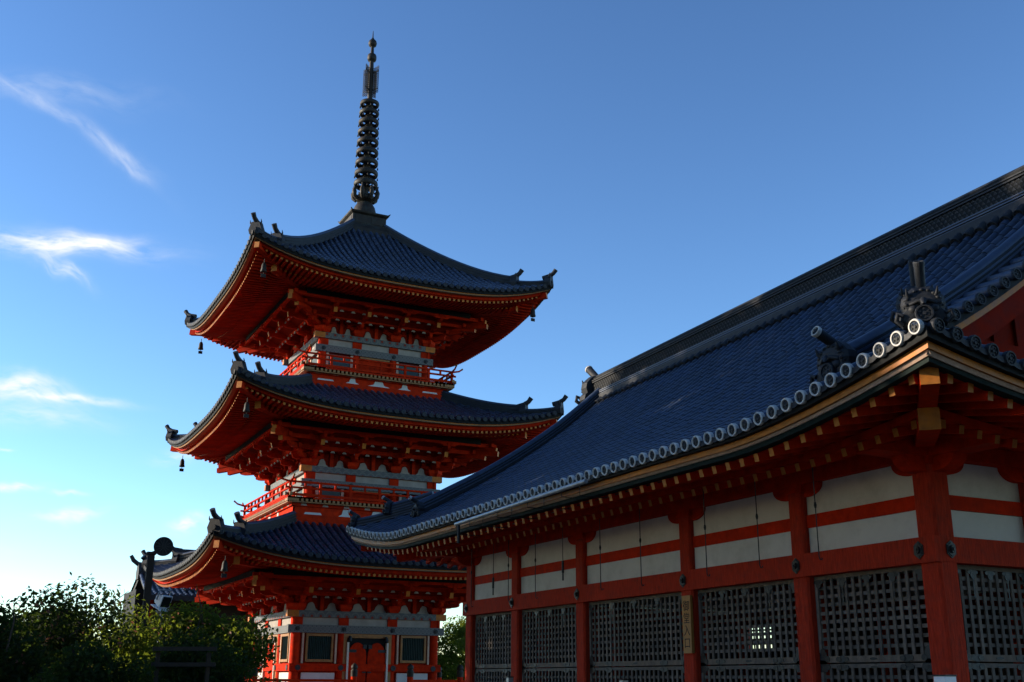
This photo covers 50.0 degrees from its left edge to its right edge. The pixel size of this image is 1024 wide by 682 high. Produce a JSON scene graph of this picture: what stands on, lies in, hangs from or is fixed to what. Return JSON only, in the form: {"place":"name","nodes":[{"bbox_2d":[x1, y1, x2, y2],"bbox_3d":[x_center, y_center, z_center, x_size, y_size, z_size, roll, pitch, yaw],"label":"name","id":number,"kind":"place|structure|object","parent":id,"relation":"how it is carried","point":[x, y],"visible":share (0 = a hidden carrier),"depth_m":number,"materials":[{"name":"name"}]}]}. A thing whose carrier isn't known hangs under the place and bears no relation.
{"place":"outdoors","nodes":[
{"label":"outdoors","id":0,"kind":"place"},
{"bbox_2d":[122,546,251,644],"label":"roof","id":1,"kind":"structure","parent":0,"point":[185,595],"depth_m":57.48,"materials":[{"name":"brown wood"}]},
{"bbox_2d":[0,0,1023,655],"label":"sky","id":2,"kind":"structure","parent":0,"point":[676,164],"materials":[{"name":"blue"}]},
{"label":"ground","id":3,"kind":"structure","parent":0,"visible":0},
{"bbox_2d":[0,597,56,681],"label":"leafy shrub","id":4,"kind":"object","parent":3,"relation":"on","point":[10,671],"visible":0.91,"depth_m":11.01,"materials":[{"name":"green plant"}]},
{"bbox_2d":[0,604,97,662],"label":"leafy shrub","id":5,"kind":"object","parent":3,"relation":"on","point":[31,615],"visible":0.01,"depth_m":15.24,"materials":[{"name":"green plant"}]},
{"bbox_2d":[1,572,136,681],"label":"leafy shrub","id":6,"kind":"object","parent":3,"relation":"on","point":[59,631],"visible":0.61,"depth_m":12.02,"materials":[{"name":"green plant"}]},
{"bbox_2d":[6,639,156,681],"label":"leafy shrub","id":7,"kind":"object","parent":3,"relation":"on","point":[80,670],"visible":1,"depth_m":10.36,"materials":[{"name":"green plant"}]},
{"bbox_2d":[70,594,174,681],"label":"leafy shrub","id":8,"kind":"object","parent":3,"relation":"on","point":[128,651],"visible":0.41,"depth_m":13.88,"materials":[{"name":"green plant"}]},
{"bbox_2d":[137,537,172,656],"bbox_3d":[-4.929,4.389,14.775,0.417,3.482,0.148,6,-18,-19],"label":"lamp post","id":9,"kind":"object","parent":3,"relation":"on","point":[163,546],"visible":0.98,"depth_m":15.12,"materials":[{"name":"black metal"}]},
{"bbox_2d":[151,589,172,641],"bbox_3d":[-5.428,5.253,16.628,0.245,2.919,0.268,-8,-19,25],"label":"floodlight","id":10,"kind":"object","parent":3,"relation":"on","point":[160,601],"visible":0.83,"depth_m":16.93,"materials":[{"name":"metal"}]},
{"bbox_2d":[151,647,216,681],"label":"rail fence","id":11,"kind":"object","parent":3,"relation":"on","point":[207,664],"visible":0.96,"depth_m":10.89,"materials":[{"name":"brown wood"}]},
{"bbox_2d":[137,625,257,681],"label":"leafy shrub","id":12,"kind":"object","parent":3,"relation":"on","point":[184,674],"visible":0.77,"depth_m":11.22,"materials":[{"name":"green plant"}]},
{"bbox_2d":[134,584,261,681],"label":"leafy shrub","id":13,"kind":"object","parent":3,"relation":"on","point":[183,621],"visible":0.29,"depth_m":14.62,"materials":[{"name":"green plant"}]},
{"bbox_2d":[183,608,283,681],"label":"leafy shrub","id":14,"kind":"object","parent":3,"relation":"on","point":[240,633],"visible":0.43,"depth_m":14.48,"materials":[{"name":"green plant"}]},
{"bbox_2d":[141,31,567,681],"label":"three storey pagoda","id":15,"kind":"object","parent":3,"relation":"on","point":[363,319],"visible":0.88,"depth_m":41.95,"materials":[{"name":"wood"}]},
{"bbox_2d":[179,457,184,471],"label":"wind bell","id":16,"kind":"object","parent":15,"relation":"hanging from","point":[181,464],"visible":1,"depth_m":47.65,"materials":[{"name":"grey metal"}]},
{"bbox_2d":[198,339,202,353],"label":"wind bell","id":17,"kind":"object","parent":15,"relation":"hanging from","point":[200,347],"visible":1,"depth_m":49.09,"materials":[{"name":"grey metal"}]},
{"bbox_2d":[221,556,227,577],"bbox_3d":[-9.343,7.343,35.729,0.244,0.700,0.244,9,-19,-25],"label":"wind bell","id":18,"kind":"object","parent":15,"relation":"hanging from","point":[224,568],"visible":1,"depth_m":35.66,"materials":[{"name":"grey metal"}]},
{"bbox_2d":[243,398,249,417],"bbox_3d":[-9.136,2.299,37.850,0.244,0.700,0.244,9,-19,-25],"label":"wind bell","id":19,"kind":"object","parent":15,"relation":"hanging from","point":[246,410],"visible":1,"depth_m":37.78,"materials":[{"name":"grey metal"}]},
{"bbox_2d":[260,259,266,277],"bbox_3d":[-8.982,-2.640,39.769,0.244,0.700,0.244,9,-19,-25],"label":"wind bell","id":20,"kind":"object","parent":15,"relation":"hanging from","point":[263,270],"visible":1,"depth_m":39.70,"materials":[{"name":"grey metal"}]},
{"bbox_2d":[264,638,271,677],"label":"door","id":21,"kind":"structure","parent":15,"relation":"in","point":[267,675],"depth_m":41.85,"materials":[{"name":"wood"}]},
{"bbox_2d":[270,636,276,678],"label":"door","id":22,"kind":"structure","parent":15,"relation":"in","point":[271,673],"depth_m":41.28,"materials":[{"name":"wood"}]},
{"bbox_2d":[280,633,289,661],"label":"window","id":23,"kind":"structure","parent":15,"relation":"in","point":[284,649],"depth_m":40.23,"materials":[{"name":"green wood"}]},
{"bbox_2d":[304,633,333,661],"bbox_3d":[-6.989,11.109,39.795,1.020,0.990,0.120,9,-19,-25],"label":"window","id":24,"kind":"structure","parent":15,"relation":"in","point":[318,646],"depth_m":39.79,"materials":[{"name":"green wood"}]},
{"bbox_2d":[318,490,339,499],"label":"window","id":25,"kind":"structure","parent":15,"relation":"in","point":[332,493],"depth_m":41.71,"materials":[{"name":"green wood"}]},
{"bbox_2d":[328,354,349,368],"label":"window","id":26,"kind":"structure","parent":15,"relation":"in","point":[336,358],"depth_m":43.64,"materials":[{"name":"green wood"}]},
{"bbox_2d":[347,636,366,681],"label":"door","id":27,"kind":"structure","parent":15,"relation":"in","point":[357,653],"depth_m":40.26,"materials":[{"name":"wood"}]},
{"bbox_2d":[366,637,388,681],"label":"door","id":28,"kind":"structure","parent":15,"relation":"in","point":[376,653],"depth_m":40.54,"materials":[{"name":"wood"}]},
{"bbox_2d":[398,364,417,378],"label":"window","id":29,"kind":"structure","parent":15,"relation":"in","point":[402,367],"depth_m":44.90,"materials":[{"name":"green wood"}]},
{"bbox_2d":[399,635,425,662],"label":"window","id":30,"kind":"structure","parent":15,"relation":"in","point":[412,649],"depth_m":41.34,"materials":[{"name":"green wood"}]},
{"bbox_2d":[530,308,535,321],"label":"wind bell","id":31,"kind":"object","parent":15,"relation":"hanging from","point":[532,313],"visible":1,"depth_m":44.40,"materials":[{"name":"grey metal"}]},
{"bbox_2d":[437,624,465,679],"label":"broadleaf tree","id":32,"kind":"object","parent":3,"relation":"on","point":[448,661],"visible":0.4,"depth_m":60.37,"materials":[{"name":"green plant"}]},
{"bbox_2d":[443,615,465,664],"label":"broadleaf tree","id":33,"kind":"object","parent":3,"relation":"on","point":[461,620],"visible":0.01,"depth_m":67.64,"materials":[{"name":"green plant"}]},
{"bbox_2d":[506,677,513,681],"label":"short post","id":34,"kind":"object","parent":3,"relation":"on","point":[509,679],"visible":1,"depth_m":20.89,"materials":[{"name":"stone"}]},
{"bbox_2d":[346,165,1023,681],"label":"temple hall","id":35,"kind":"structure","parent":3,"relation":"on","point":[818,469],"depth_m":17.63,"materials":[{"name":"wood"}]},
{"bbox_2d":[483,616,535,681],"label":"board door","id":36,"kind":"structure","parent":35,"relation":"in","point":[491,616],"depth_m":26.47,"materials":[{"name":"brown wood"}]},
{"bbox_2d":[550,618,611,681],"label":"board door","id":37,"kind":"structure","parent":35,"relation":"in","point":[550,618],"depth_m":27.32,"materials":[{"name":"brown wood"}]},
{"bbox_2d":[624,621,681,681],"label":"board door","id":38,"kind":"structure","parent":35,"relation":"in","point":[673,628],"depth_m":28.34,"materials":[{"name":"brown wood"}]},
{"bbox_2d":[682,595,694,652],"bbox_3d":[2.963,4.770,18.501,0.053,0.940,0.240,9,-19,-25],"label":"sign board","id":39,"kind":"object","parent":35,"relation":"attached to","point":[688,626],"visible":1,"depth_m":18.47,"materials":[{"name":"brown wood"}]},
{"bbox_2d":[709,624,739,681],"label":"board door","id":40,"kind":"structure","parent":35,"relation":"in","point":[725,625],"depth_m":29.31,"materials":[{"name":"brown wood"}]},
{"bbox_2d":[747,622,794,681],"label":"board door","id":41,"kind":"structure","parent":35,"relation":"in","point":[783,627],"depth_m":28.40,"materials":[{"name":"brown wood"}]},
{"bbox_2d":[829,616,881,681],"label":"board door","id":42,"kind":"structure","parent":35,"relation":"in","point":[867,622],"depth_m":26.00,"materials":[{"name":"brown wood"}]},
{"bbox_2d":[892,609,1013,681],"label":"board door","id":43,"kind":"structure","parent":35,"relation":"in","point":[924,620],"depth_m":23.08,"materials":[{"name":"brown wood"}]},
{"bbox_2d":[932,675,956,681],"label":"short post","id":44,"kind":"object","parent":3,"relation":"on","point":[944,678],"visible":1,"depth_m":12.47,"materials":[{"name":"grey stone"}]}
]}

